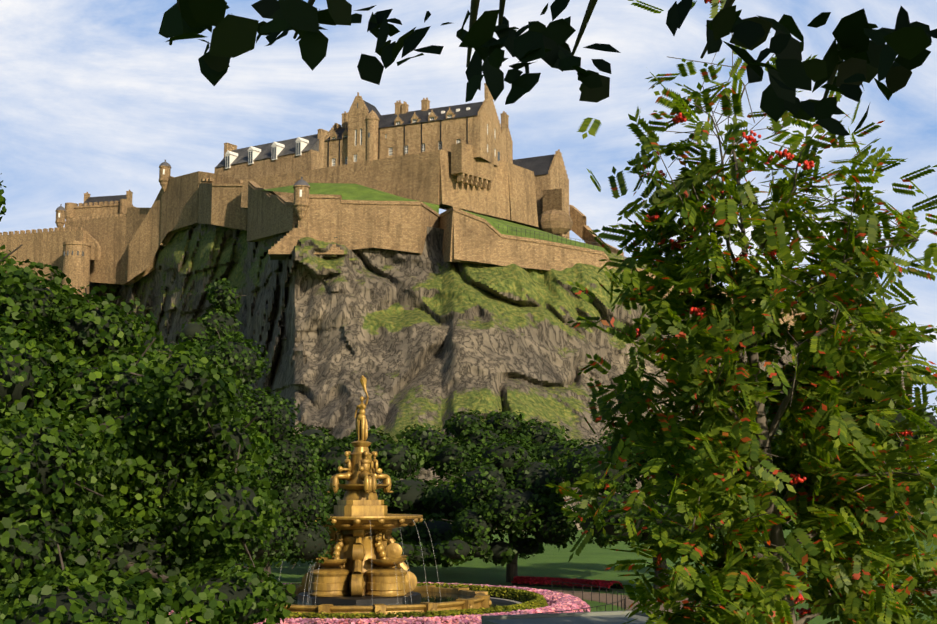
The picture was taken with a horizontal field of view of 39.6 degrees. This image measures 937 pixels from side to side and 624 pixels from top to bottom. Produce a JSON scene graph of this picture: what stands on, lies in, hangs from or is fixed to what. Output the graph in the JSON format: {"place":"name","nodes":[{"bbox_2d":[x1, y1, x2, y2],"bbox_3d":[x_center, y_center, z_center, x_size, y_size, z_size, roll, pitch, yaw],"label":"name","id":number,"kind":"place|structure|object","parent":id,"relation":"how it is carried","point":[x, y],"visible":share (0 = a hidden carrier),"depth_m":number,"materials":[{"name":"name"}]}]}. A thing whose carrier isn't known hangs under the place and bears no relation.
{"place":"outdoors","nodes":[
{"label":"outdoors","id":0,"kind":"place"},
{"bbox_2d":[0,0,936,467],"label":"sky","id":1,"kind":"structure","parent":0,"point":[93,99],"materials":[{"name":"blue"}]},
{"bbox_2d":[10,487,936,623],"bbox_3d":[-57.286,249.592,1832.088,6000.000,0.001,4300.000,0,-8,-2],"label":"ground","id":2,"kind":"structure","parent":0,"point":[591,561],"depth_m":85.79,"materials":[{"name":"green plant"}]},
{"bbox_2d":[0,173,295,623],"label":"tree","id":3,"kind":"object","parent":2,"relation":"on","point":[106,474],"depth_m":20.02,"materials":[{"name":"green plant"}]},
{"bbox_2d":[170,278,256,363],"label":"tree","id":4,"kind":"object","parent":2,"relation":"on","point":[215,301],"depth_m":89.89,"materials":[{"name":"green plant"}]},
{"bbox_2d":[155,327,336,609],"bbox_3d":[-8.466,6.184,49.355,6.659,11.822,9.081,0,-8,-2],"label":"tree","id":5,"kind":"object","parent":2,"relation":"on","point":[289,555],"depth_m":49.97,"materials":[{"name":"green plant"}]},
{"bbox_2d":[146,582,590,623],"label":"pink flower bed","id":6,"kind":"object","parent":2,"relation":"on","point":[555,601],"depth_m":49.49,"materials":[{"name":"pink plant"}]},
{"bbox_2d":[275,375,491,616],"bbox_3d":[-4.824,8.039,58.216,11.603,10.435,11.603,0,-8,-2],"label":"fountain","id":7,"kind":"object","parent":2,"relation":"on","point":[353,576],"visible":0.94,"depth_m":56.69,"materials":[{"name":"gold metal"}]},
{"bbox_2d":[280,394,440,602],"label":"water jets","id":8,"kind":"object","parent":7,"relation":"hanging from","point":[371,557],"visible":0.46,"depth_m":55.94},
{"bbox_2d":[236,536,544,567],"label":"shrubs","id":9,"kind":"object","parent":2,"relation":"on","point":[510,553],"depth_m":71.61,"materials":[{"name":"green plant"}]},
{"bbox_2d":[275,587,539,618],"bbox_3d":[-4.824,12.953,57.562,16.700,0.480,16.700,0,-8,-2],"label":"hedge border","id":10,"kind":"object","parent":2,"relation":"on","point":[494,596],"depth_m":59.74,"materials":[{"name":"plant"}]},
{"bbox_2d":[172,582,548,618],"bbox_3d":[-4.820,12.829,57.588,16.718,0.612,16.705,0,-8,-2],"label":"flower bed","id":11,"kind":"object","parent":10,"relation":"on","point":[533,598],"depth_m":52.52,"materials":[{"name":"green plant"}]},
{"bbox_2d":[290,409,587,545],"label":"trees","id":12,"kind":"object","parent":2,"relation":"on","point":[429,495],"depth_m":91.39,"materials":[{"name":"green plant"}]},
{"bbox_2d":[490,597,521,608],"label":"paved path","id":13,"kind":"structure","parent":2,"relation":"on","point":[499,602],"depth_m":60.42,"materials":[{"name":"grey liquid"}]},
{"bbox_2d":[89,223,923,530],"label":"castle rock","id":14,"kind":"object","parent":2,"relation":"on","point":[429,335],"visible":0.19,"depth_m":201.89,"materials":[{"name":"grey stone"}]},
{"bbox_2d":[0,129,328,296],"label":"castle","id":15,"kind":"structure","parent":14,"relation":"on","point":[119,239],"depth_m":293.01,"materials":[{"name":"stone"}]},
{"bbox_2d":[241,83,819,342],"bbox_3d":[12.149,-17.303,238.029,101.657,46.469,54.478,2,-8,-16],"label":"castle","id":16,"kind":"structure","parent":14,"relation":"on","point":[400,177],"depth_m":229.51,"materials":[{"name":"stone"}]},
{"bbox_2d":[442,432,578,582],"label":"tree","id":17,"kind":"object","parent":2,"relation":"on","point":[548,501],"depth_m":72.45,"materials":[{"name":"green plant"}]},
{"bbox_2d":[482,610,660,623],"bbox_3d":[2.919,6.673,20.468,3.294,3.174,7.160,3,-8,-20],"label":"path","id":18,"kind":"structure","parent":2,"relation":"on","point":[609,617],"depth_m":23.43,"materials":[{"name":"grey asphalt"}]},
{"bbox_2d":[533,581,625,613],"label":"railings","id":19,"kind":"object","parent":2,"relation":"on","point":[591,598],"visible":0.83,"depth_m":58.68,"materials":[{"name":"metal"}]},
{"bbox_2d":[512,0,936,623],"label":"rowan","id":20,"kind":"object","parent":2,"relation":"on","point":[826,442],"depth_m":16.45,"materials":[{"name":"green plant"}]},
{"bbox_2d":[626,0,913,614],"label":"red berries","id":21,"kind":"object","parent":20,"relation":"attached to","point":[679,117],"visible":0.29,"depth_m":16.74,"materials":[{"name":"red plant"}]},
{"bbox_2d":[533,588,936,612],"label":"paths","id":22,"kind":"structure","parent":2,"relation":"on","point":[595,596],"depth_m":64.28,"materials":[{"name":"grey asphalt"}]},
{"bbox_2d":[549,381,936,588],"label":"trees","id":23,"kind":"object","parent":2,"relation":"on","point":[629,487],"depth_m":66.86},
{"bbox_2d":[158,0,936,135],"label":"overhanging leaves","id":24,"kind":"object","parent":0,"point":[863,56],"depth_m":2.89,"materials":[{"name":"green plant"}]},
{"bbox_2d":[511,576,623,590],"bbox_3d":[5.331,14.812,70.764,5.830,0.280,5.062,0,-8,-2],"label":"flower bed","id":25,"kind":"object","parent":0,"point":[579,587],"visible":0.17,"depth_m":70.21,"materials":[{"name":"red plant"}]}
]}

